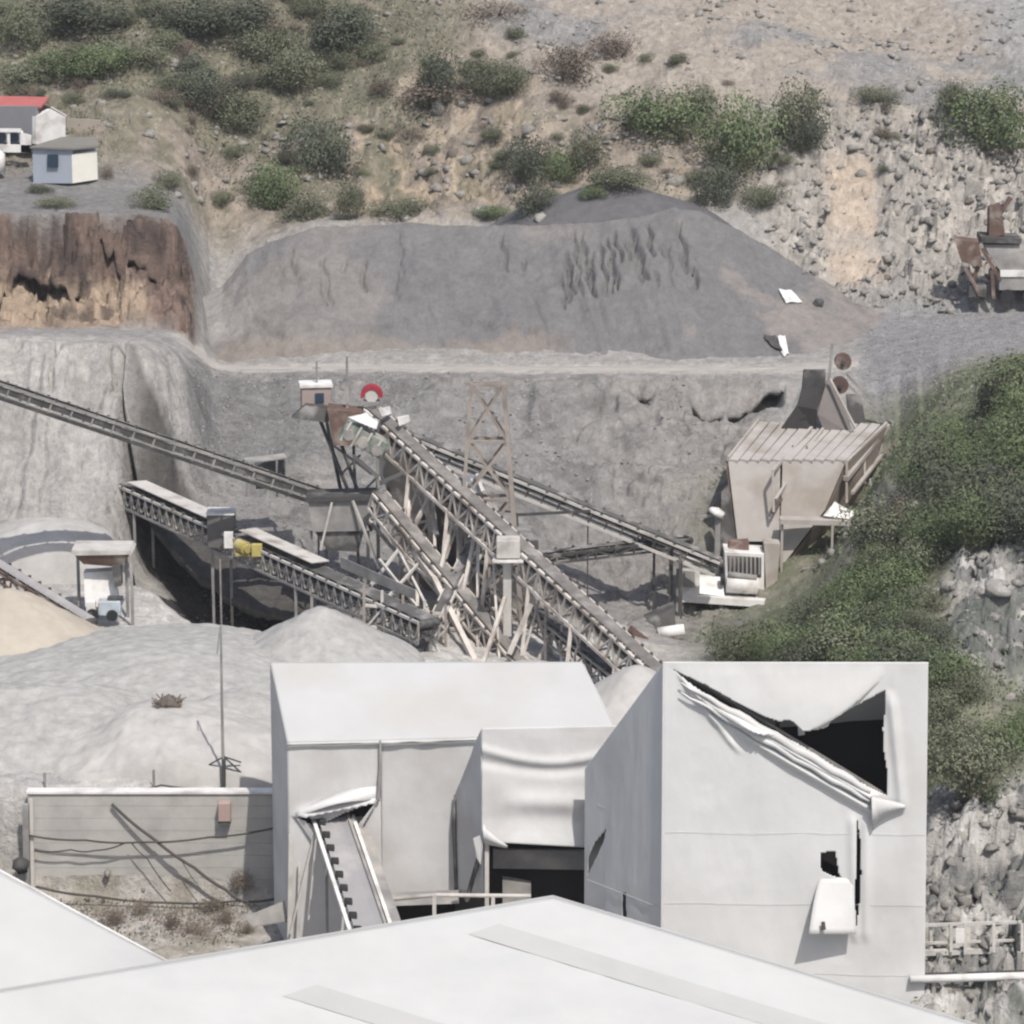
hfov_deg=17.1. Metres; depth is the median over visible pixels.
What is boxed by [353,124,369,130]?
bush
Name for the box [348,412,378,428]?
tarpaulin
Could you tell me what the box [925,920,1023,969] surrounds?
walkway
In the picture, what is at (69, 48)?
bush
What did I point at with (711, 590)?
crusher platform
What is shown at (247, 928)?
bush
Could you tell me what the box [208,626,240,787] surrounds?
thin pole
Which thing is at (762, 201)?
bush
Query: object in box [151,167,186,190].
bush
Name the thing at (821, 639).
bush
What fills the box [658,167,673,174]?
bush
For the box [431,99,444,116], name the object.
boulder
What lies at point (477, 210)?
boulder
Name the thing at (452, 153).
boulder
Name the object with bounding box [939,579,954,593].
boulder
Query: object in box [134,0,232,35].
bush
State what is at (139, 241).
bank overhang
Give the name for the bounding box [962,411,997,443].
bush
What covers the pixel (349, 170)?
boulder
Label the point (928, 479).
bush
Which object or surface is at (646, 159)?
bush
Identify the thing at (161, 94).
bush
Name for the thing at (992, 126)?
bush
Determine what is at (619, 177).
bush
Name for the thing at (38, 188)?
bush
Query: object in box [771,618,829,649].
bush
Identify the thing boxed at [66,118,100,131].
yard wall
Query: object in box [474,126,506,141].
bush
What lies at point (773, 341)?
dark sheet
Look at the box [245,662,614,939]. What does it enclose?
sheeting shed
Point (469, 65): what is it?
bush
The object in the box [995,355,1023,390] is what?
bush
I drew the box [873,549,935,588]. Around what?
bush
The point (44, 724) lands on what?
sand pile
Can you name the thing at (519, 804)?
sheeting annex
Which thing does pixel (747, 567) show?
jaw crusher
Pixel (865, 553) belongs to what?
bush
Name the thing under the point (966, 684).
bush
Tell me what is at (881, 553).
bush
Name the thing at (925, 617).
bush
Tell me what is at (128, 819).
cable
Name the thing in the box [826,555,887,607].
bush
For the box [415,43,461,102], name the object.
bush
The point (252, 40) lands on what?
bush
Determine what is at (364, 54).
bush
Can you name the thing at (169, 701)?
brushwood
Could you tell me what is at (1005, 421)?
bush
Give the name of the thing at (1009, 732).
bush
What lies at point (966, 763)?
bush
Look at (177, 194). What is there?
boulder
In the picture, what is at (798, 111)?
bush
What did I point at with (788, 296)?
tarpaulin
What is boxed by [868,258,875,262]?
boulder
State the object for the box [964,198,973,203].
boulder
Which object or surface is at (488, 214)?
bush
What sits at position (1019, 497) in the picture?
bush
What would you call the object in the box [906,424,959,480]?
bush
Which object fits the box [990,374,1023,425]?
bush
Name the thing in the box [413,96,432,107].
bush
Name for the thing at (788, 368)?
road
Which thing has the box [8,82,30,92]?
bush
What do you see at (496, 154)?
bush
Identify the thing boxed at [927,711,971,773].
bush
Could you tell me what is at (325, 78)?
bush
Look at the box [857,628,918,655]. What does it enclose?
bush
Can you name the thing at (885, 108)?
bush
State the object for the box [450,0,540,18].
bush
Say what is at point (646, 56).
bush
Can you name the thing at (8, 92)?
bush
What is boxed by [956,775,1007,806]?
bush
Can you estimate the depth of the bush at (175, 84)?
258.13 m
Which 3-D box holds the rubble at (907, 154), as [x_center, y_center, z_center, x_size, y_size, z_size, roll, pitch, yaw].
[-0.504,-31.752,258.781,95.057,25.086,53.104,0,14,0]
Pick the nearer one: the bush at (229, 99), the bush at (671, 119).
the bush at (671, 119)
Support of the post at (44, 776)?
on the terrain at (57, 345)
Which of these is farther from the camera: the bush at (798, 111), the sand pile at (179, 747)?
the bush at (798, 111)
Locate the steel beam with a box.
[516,510,590,568]
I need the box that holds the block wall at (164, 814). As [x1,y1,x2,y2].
[26,788,273,889]
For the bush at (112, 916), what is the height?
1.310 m
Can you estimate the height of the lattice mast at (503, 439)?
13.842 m
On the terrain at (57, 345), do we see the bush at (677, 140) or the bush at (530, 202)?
the bush at (677, 140)
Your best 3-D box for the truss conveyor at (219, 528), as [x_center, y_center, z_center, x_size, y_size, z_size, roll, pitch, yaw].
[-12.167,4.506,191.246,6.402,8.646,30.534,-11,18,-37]
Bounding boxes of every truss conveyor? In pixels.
[118,480,474,651]
[291,403,661,673]
[367,489,527,660]
[415,528,487,651]
[522,603,621,682]
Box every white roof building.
[0,869,166,987]
[0,895,975,1023]
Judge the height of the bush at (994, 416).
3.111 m
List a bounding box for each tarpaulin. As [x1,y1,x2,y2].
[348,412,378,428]
[379,406,391,416]
[397,415,410,426]
[778,335,788,356]
[779,288,801,303]
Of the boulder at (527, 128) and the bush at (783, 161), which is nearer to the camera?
the bush at (783, 161)
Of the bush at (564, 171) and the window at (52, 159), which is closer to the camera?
the window at (52, 159)
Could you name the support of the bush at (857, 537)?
on the terrain at (57, 345)
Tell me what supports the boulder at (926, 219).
on the terrain at (57, 345)
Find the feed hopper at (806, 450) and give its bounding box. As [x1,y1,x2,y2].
[726,343,893,571]
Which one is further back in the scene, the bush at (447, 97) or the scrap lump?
the bush at (447, 97)
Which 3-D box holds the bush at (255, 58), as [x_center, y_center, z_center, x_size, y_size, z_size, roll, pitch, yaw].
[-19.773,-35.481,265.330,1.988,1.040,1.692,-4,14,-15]
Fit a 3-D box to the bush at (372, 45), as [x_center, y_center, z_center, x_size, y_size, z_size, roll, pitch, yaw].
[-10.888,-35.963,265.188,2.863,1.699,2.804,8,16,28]
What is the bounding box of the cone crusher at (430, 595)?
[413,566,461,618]
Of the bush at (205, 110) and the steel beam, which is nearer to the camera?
the steel beam
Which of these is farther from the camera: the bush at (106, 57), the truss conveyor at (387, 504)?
the bush at (106, 57)
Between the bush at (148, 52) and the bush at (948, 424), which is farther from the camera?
the bush at (148, 52)
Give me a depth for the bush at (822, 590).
188.55 m
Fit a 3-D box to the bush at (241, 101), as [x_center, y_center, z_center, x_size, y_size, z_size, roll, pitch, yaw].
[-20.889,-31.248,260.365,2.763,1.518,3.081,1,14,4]
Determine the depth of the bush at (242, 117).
258.39 m
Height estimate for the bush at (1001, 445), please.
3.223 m
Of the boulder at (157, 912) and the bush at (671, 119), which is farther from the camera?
the bush at (671, 119)
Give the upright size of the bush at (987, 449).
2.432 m
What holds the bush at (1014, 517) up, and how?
on the terrain at (57, 345)
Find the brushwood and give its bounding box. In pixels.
[152,693,186,708]
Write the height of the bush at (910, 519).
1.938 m
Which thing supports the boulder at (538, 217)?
on the gravel heap at (572, 207)
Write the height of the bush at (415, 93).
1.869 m
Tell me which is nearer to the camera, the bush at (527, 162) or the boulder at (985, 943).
the boulder at (985, 943)
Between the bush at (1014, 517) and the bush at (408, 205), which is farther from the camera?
the bush at (408, 205)
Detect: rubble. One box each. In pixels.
[1,0,1023,314]
[43,0,1023,214]
[71,901,283,954]
[198,371,779,625]
[691,411,1023,1017]
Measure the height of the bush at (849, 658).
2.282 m
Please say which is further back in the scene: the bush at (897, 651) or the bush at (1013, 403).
the bush at (1013, 403)
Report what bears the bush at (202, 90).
on the terrain at (57, 345)
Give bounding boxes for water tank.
[0,150,5,172]
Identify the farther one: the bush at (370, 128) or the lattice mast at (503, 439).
the bush at (370, 128)
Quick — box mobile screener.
[954,196,1023,303]
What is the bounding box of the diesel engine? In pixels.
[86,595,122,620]
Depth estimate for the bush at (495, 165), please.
253.10 m
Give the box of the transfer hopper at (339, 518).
[305,487,379,619]
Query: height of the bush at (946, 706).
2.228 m
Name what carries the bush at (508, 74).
on the terrain at (57, 345)
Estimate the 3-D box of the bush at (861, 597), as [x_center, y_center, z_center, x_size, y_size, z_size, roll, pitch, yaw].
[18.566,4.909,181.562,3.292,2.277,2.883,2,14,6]
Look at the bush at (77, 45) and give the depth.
261.85 m
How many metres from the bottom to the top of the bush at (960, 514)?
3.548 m
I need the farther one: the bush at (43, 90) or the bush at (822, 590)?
the bush at (43, 90)
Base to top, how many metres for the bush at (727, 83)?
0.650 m
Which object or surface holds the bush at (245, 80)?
on the terrain at (57, 345)
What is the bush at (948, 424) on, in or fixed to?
on the terrain at (57, 345)
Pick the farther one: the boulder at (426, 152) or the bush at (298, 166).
the boulder at (426, 152)
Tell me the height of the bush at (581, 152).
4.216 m
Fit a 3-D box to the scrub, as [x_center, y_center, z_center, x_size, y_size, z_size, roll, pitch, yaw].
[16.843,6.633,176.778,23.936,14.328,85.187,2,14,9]
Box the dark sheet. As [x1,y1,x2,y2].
[763,334,782,350]
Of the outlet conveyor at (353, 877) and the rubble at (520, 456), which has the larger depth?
the rubble at (520, 456)
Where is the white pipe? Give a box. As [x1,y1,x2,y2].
[909,970,1023,992]
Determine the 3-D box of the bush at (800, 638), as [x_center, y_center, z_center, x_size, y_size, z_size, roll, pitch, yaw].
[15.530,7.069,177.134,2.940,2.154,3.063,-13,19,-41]
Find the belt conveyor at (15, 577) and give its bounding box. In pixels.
[0,557,97,624]
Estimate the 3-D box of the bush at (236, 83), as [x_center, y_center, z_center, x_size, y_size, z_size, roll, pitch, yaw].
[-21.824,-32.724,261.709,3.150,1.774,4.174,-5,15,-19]
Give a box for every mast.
[345,356,348,407]
[458,381,522,623]
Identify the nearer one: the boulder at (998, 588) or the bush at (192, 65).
the boulder at (998, 588)
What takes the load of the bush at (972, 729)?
on the terrain at (57, 345)
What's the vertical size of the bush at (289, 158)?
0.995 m
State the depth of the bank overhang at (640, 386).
221.97 m
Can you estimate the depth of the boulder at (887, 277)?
241.54 m
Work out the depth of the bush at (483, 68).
259.98 m
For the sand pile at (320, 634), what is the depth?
173.09 m
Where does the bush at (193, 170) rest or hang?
on the terrain at (57, 345)
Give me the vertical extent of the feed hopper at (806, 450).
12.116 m
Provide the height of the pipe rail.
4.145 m
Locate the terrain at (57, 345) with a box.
[0,0,1023,1023]
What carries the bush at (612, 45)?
on the terrain at (57, 345)
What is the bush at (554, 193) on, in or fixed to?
on the gravel heap at (572, 207)
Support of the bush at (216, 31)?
on the terrain at (57, 345)
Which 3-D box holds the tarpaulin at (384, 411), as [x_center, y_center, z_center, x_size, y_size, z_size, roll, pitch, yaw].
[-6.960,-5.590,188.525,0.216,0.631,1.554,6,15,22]
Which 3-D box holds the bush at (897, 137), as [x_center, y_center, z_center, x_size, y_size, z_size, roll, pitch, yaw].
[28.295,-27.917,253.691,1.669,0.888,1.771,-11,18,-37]
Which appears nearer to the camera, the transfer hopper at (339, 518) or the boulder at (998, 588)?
the boulder at (998, 588)
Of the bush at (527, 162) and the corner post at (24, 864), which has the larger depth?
the bush at (527, 162)
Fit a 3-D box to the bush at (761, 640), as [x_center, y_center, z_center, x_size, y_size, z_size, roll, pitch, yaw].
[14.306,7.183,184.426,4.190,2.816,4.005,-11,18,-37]
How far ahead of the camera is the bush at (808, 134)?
249.81 m
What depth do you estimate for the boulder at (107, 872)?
155.47 m
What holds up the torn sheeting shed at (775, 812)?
on the terrain at (57, 345)
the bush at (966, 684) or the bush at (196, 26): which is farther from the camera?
the bush at (196, 26)
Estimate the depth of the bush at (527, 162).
250.31 m
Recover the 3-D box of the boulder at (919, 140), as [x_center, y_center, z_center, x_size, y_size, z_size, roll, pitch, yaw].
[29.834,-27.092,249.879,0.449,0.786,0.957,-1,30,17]
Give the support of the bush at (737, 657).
on the terrain at (57, 345)
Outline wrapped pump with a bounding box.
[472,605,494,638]
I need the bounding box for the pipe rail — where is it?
[379,893,530,914]
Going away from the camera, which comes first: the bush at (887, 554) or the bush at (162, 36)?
the bush at (887, 554)
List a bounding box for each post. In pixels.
[12,799,34,887]
[43,772,45,787]
[130,110,131,125]
[152,770,154,785]
[219,559,221,624]
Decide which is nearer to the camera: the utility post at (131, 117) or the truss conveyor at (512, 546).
the truss conveyor at (512, 546)
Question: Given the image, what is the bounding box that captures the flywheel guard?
[360,383,382,406]
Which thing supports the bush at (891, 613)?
on the terrain at (57, 345)
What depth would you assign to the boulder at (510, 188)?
250.46 m
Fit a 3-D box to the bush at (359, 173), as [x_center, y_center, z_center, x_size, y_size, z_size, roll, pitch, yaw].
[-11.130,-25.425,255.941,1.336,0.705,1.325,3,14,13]
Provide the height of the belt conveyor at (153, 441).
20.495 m
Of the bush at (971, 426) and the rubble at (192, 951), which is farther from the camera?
the bush at (971, 426)
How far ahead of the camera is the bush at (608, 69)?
260.30 m
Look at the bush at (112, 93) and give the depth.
255.93 m
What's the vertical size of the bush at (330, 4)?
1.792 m
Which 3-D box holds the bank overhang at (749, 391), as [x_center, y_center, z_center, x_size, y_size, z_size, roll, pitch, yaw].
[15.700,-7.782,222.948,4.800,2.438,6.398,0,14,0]
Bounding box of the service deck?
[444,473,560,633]
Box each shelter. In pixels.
[71,541,135,624]
[243,453,286,496]
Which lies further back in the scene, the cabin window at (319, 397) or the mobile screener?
the mobile screener
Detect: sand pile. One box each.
[0,517,135,585]
[0,588,102,655]
[0,623,290,699]
[0,680,149,773]
[52,699,271,787]
[195,689,270,720]
[253,606,425,661]
[594,665,655,724]
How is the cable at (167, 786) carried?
on the terrain at (57, 345)
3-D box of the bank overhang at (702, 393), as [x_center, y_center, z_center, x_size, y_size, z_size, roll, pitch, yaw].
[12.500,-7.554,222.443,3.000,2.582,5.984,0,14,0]
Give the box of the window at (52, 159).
[47,154,57,166]
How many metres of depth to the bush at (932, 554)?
179.86 m
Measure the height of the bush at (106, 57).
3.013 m
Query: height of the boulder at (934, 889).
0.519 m
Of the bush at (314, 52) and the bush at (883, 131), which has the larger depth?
the bush at (314, 52)
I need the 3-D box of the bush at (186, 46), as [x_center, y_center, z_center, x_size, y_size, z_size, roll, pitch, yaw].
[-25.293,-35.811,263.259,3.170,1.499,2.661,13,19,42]
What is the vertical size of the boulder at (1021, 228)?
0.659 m
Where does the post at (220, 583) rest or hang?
on the terrain at (57, 345)
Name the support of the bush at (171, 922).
on the terrain at (57, 345)
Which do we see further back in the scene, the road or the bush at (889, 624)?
the road
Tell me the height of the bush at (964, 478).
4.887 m
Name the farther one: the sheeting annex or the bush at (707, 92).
the bush at (707, 92)
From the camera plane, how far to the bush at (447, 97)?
260.75 m
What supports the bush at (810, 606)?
on the terrain at (57, 345)
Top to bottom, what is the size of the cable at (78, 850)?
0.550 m
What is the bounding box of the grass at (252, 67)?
[0,0,846,252]
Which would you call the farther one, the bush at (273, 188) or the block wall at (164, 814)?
the bush at (273, 188)
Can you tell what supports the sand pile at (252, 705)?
on the terrain at (57, 345)
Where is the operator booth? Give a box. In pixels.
[682,554,700,594]
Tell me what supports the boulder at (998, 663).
on the terrain at (57, 345)
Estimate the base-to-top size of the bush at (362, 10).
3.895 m
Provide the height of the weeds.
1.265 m
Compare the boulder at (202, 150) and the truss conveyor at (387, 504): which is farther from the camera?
the boulder at (202, 150)
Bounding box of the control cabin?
[298,361,332,406]
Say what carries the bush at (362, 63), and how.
on the terrain at (57, 345)
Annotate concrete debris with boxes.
[621,601,684,639]
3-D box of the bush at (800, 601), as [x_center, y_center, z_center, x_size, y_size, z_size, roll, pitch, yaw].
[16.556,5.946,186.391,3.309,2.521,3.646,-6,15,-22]
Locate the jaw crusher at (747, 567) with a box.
[720,538,779,594]
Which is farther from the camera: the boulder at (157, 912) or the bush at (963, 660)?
the bush at (963, 660)
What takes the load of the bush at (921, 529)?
on the terrain at (57, 345)
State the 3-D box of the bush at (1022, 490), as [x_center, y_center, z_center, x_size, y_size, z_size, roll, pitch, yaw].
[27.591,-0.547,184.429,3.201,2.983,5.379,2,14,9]
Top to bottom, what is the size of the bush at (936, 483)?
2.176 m
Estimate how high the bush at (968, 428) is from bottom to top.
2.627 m
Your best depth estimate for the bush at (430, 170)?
255.23 m
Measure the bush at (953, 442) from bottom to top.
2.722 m
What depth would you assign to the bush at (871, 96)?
256.27 m
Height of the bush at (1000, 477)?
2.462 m
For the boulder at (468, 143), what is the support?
on the terrain at (57, 345)
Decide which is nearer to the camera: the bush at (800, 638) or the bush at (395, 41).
the bush at (800, 638)
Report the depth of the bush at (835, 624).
174.25 m
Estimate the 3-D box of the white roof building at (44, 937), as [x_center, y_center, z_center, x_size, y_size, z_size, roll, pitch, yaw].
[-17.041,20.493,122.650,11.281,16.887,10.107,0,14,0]
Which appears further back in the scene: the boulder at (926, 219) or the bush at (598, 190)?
the boulder at (926, 219)
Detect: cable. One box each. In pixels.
[28,827,272,843]
[34,843,124,852]
[36,885,273,904]
[111,803,244,902]
[132,844,170,890]
[148,784,189,787]
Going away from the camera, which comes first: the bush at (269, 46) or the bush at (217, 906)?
the bush at (217, 906)
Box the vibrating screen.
[339,418,494,589]
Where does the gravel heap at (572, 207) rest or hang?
on the terrain at (57, 345)
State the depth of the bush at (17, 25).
262.42 m
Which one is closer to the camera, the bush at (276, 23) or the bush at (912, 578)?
the bush at (912, 578)
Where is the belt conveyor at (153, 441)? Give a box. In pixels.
[0,380,373,605]
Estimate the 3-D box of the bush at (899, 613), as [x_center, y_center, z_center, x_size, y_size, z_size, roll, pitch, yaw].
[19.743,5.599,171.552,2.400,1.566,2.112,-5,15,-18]
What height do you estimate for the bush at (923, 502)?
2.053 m
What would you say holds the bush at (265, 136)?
on the terrain at (57, 345)
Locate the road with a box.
[194,344,858,370]
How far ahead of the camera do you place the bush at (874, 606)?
174.09 m
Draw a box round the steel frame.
[363,525,568,646]
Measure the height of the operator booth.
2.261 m
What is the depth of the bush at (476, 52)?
264.61 m
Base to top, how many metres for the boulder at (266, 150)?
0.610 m
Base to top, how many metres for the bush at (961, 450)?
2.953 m
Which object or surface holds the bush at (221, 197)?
on the terrain at (57, 345)
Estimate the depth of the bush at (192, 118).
256.73 m
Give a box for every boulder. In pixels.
[104,868,110,877]
[139,925,149,930]
[146,111,152,117]
[153,910,160,916]
[174,190,181,196]
[198,148,205,153]
[222,176,228,182]
[260,147,270,153]
[341,164,359,175]
[392,142,403,154]
[415,168,427,176]
[423,144,437,156]
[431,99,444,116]
[446,148,458,158]
[459,154,474,165]
[462,140,474,146]
[474,206,485,216]
[488,118,494,125]
[506,185,515,192]
[523,124,535,137]
[534,212,546,222]
[666,176,689,187]
[855,169,865,177]
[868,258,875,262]
[884,274,891,280]
[909,284,919,290]
[913,164,917,171]
[916,137,922,145]
[923,217,932,224]
[926,147,934,154]
[929,884,939,894]
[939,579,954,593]
[952,988,961,994]
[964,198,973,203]
[964,989,976,996]
[975,193,984,197]
[975,552,987,560]
[975,558,982,567]
[976,936,990,951]
[984,579,1012,597]
[986,564,994,573]
[993,659,1004,667]
[1018,225,1023,232]
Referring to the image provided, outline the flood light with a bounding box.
[697,485,736,576]
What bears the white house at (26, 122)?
on the terrain at (57, 345)
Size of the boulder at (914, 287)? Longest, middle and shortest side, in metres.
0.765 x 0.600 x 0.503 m
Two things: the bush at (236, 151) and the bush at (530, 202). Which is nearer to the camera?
the bush at (530, 202)
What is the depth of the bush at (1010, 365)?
199.21 m
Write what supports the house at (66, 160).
on the terrain at (57, 345)
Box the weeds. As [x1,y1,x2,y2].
[58,897,262,947]
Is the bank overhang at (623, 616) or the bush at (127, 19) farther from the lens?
the bush at (127, 19)
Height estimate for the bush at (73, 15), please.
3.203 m
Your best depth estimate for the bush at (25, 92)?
256.07 m
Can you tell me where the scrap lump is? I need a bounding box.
[813,298,823,306]
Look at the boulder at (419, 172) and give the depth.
255.74 m
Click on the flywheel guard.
(373, 392)
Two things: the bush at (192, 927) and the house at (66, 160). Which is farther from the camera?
the house at (66, 160)
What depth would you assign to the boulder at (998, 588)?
170.65 m
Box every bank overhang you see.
[0,212,90,305]
[92,213,175,283]
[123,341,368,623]
[579,604,632,625]
[619,370,659,402]
[679,370,727,422]
[715,369,789,420]
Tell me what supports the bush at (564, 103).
on the terrain at (57, 345)
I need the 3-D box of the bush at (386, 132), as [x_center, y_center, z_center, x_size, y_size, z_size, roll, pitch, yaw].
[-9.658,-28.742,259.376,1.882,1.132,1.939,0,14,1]
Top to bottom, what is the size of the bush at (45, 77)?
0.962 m
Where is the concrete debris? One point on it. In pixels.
(661, 619)
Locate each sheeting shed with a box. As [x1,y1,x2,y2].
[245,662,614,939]
[584,662,927,1002]
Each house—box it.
[0,96,65,152]
[30,137,99,182]
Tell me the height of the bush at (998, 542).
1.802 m
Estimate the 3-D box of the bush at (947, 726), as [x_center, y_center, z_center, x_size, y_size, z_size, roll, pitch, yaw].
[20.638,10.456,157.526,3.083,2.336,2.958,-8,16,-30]
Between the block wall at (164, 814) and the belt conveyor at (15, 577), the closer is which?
the block wall at (164, 814)
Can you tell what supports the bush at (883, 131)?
on the terrain at (57, 345)
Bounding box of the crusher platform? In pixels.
[676,568,765,614]
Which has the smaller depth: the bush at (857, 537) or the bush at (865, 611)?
the bush at (865, 611)
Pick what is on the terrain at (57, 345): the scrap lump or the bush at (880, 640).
the bush at (880, 640)
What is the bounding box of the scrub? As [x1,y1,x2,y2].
[683,365,1023,1012]
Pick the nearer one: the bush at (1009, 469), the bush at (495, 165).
the bush at (1009, 469)
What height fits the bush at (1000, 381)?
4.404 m
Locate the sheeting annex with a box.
[452,725,616,905]
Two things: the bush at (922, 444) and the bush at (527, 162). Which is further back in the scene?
the bush at (527, 162)
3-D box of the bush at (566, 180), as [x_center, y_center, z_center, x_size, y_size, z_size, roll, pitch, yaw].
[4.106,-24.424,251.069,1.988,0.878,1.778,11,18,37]
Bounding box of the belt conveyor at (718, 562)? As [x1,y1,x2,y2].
[394,427,724,618]
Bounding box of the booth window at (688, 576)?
[683,571,694,587]
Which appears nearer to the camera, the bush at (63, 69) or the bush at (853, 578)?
the bush at (853, 578)
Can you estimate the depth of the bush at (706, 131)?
253.24 m
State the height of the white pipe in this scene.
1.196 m
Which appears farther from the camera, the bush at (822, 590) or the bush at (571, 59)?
the bush at (571, 59)
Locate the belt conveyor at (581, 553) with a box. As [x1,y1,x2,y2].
[538,534,693,609]
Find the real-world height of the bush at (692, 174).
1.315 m
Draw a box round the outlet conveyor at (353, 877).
[311,812,400,932]
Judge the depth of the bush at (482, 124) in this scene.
257.38 m
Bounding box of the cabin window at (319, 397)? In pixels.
[315,393,323,402]
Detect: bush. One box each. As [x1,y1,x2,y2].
[0,0,31,19]
[0,0,51,51]
[0,57,62,85]
[3,84,24,95]
[7,83,44,96]
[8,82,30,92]
[11,86,30,94]
[19,45,107,78]
[23,0,130,35]
[23,183,55,194]
[26,52,49,64]
[32,194,79,209]
[35,88,46,96]
[39,73,58,83]
[41,41,99,65]
[62,75,95,89]
[62,90,86,104]
[63,37,144,75]
[69,43,87,50]
[94,3,141,27]
[96,903,127,926]
[98,164,116,179]
[99,86,132,100]
[105,36,177,67]
[125,182,173,213]
[128,895,154,918]
[130,0,167,15]
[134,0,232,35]
[142,27,187,48]
[142,87,185,107]
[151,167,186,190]
[153,69,184,89]
[154,96,183,107]
[162,909,182,931]
[164,74,205,96]
[168,66,235,106]
[169,38,202,55]
[170,53,216,73]
[176,0,292,36]
[180,916,207,935]
[181,95,202,108]
[183,126,194,133]
[185,11,212,31]
[185,164,200,175]
[187,115,198,123]
[188,65,226,83]
[195,104,219,117]
[198,891,226,914]
[202,87,273,128]
[204,88,257,112]
[205,22,228,35]
[209,188,235,203]
[214,74,247,93]
[214,907,232,926]
[220,144,250,156]
[222,23,307,59]
[225,69,272,93]
[228,93,256,110]
[228,868,254,892]
[232,920,258,935]
[235,34,265,53]
[239,178,263,192]
[240,154,303,209]
[247,49,268,61]
[253,39,329,91]
[260,17,292,35]
[260,133,272,140]
[271,150,297,163]
[275,192,332,222]
[279,112,362,179]
[281,153,297,163]
[286,0,326,5]
[286,0,327,18]
[288,21,307,31]
[289,162,306,172]
[294,47,325,65]
[299,3,386,51]
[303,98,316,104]
[304,122,330,136]
[308,59,342,74]
[312,68,344,87]
[316,49,355,68]
[318,32,347,47]
[321,0,366,17]
[331,175,368,219]
[334,1,379,45]
[351,38,389,55]
[353,58,373,68]
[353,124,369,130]
[354,42,392,62]
[354,169,371,176]
[358,123,378,132]
[360,196,436,220]
[363,33,380,40]
[365,77,400,94]
[374,126,394,138]
[387,79,484,103]
[389,124,425,141]
[390,36,405,44]
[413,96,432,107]
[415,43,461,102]
[421,143,444,154]
[423,167,437,173]
[434,95,449,104]
[444,52,510,95]
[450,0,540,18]
[458,59,485,75]
[468,204,512,218]
[469,48,487,57]
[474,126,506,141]
[477,121,488,128]
[484,55,532,96]
[486,159,507,169]
[491,149,509,159]
[496,131,554,185]
[502,23,527,39]
[506,50,520,58]
[506,183,556,217]
[527,38,601,84]
[537,144,580,184]
[543,87,576,103]
[544,189,559,196]
[548,131,564,140]
[557,98,573,109]
[562,176,579,185]
[566,122,611,173]
[575,104,593,113]
[575,163,655,190]
[577,183,608,199]
[584,29,644,60]
[593,80,720,142]
[602,63,619,72]
[636,53,653,62]
[636,151,663,166]
[649,117,672,130]
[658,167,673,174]
[667,49,691,63]
[672,132,689,143]
[681,76,720,117]
[682,167,705,184]
[688,153,743,208]
[690,85,793,177]
[695,125,718,137]
[702,620,777,661]
[704,628,739,660]
[717,638,752,661]
[721,78,736,84]
[737,182,789,209]
[738,618,792,661]
[758,640,792,661]
[765,640,828,661]
[768,71,837,139]
[771,150,796,166]
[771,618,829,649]
[777,114,834,153]
[778,594,848,631]
[781,596,839,633]
[781,597,839,633]
[786,628,822,661]
[792,138,812,149]
[798,605,876,661]
[807,596,880,660]
[810,576,848,609]
[823,641,863,661]
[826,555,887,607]
[830,583,885,613]
[832,562,866,592]
[833,492,924,547]
[840,572,877,605]
[841,600,894,633]
[842,517,899,560]
[848,83,906,107]
[848,624,938,661]
[850,538,902,577]
[855,521,902,548]
[857,537,904,571]
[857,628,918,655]
[858,545,889,569]
[858,595,908,635]
[861,632,978,694]
[862,625,922,659]
[864,552,937,599]
[866,617,914,644]
[869,581,932,628]
[870,125,894,139]
[872,101,896,112]
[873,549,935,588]
[873,607,922,632]
[875,628,916,651]
[876,164,889,171]
[879,130,901,140]
[883,451,950,493]
[883,491,915,522]
[886,607,916,632]
[893,500,968,557]
[893,529,960,573]
[893,578,949,614]
[895,435,967,471]
[898,507,933,537]
[901,453,1023,539]
[902,604,940,630]
[903,495,943,517]
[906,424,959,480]
[906,651,967,692]
[911,640,994,691]
[912,617,960,648]
[920,429,977,463]
[920,464,939,488]
[923,468,969,499]
[923,514,955,542]
[925,482,1009,552]
[926,414,974,441]
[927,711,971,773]
[927,720,1019,798]
[928,429,994,475]
[928,676,971,725]
[929,74,1023,151]
[929,710,994,755]
[930,464,960,499]
[933,74,974,117]
[934,459,993,493]
[938,663,999,702]
[943,453,1000,480]
[947,725,1023,761]
[948,414,1000,441]
[951,521,990,550]
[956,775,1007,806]
[957,429,995,456]
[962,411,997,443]
[965,426,1023,468]
[966,351,1023,400]
[966,442,1023,471]
[968,451,1014,483]
[969,374,1008,420]
[971,486,1023,541]
[972,470,1023,488]
[974,413,1023,454]
[975,711,1023,763]
[978,348,1023,414]
[978,461,1023,487]
[979,491,1023,542]
[980,402,1023,429]
[980,405,1023,445]
[981,422,1023,477]
[984,392,1023,420]
[988,531,1014,545]
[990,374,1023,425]
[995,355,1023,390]
[1000,471,1023,502]
[1001,703,1023,742]
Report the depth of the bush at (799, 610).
186.10 m
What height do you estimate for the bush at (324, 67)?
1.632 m
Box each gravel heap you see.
[203,207,887,361]
[489,182,732,226]
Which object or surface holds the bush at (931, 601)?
on the terrain at (57, 345)
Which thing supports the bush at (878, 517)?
on the terrain at (57, 345)
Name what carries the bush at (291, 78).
on the terrain at (57, 345)

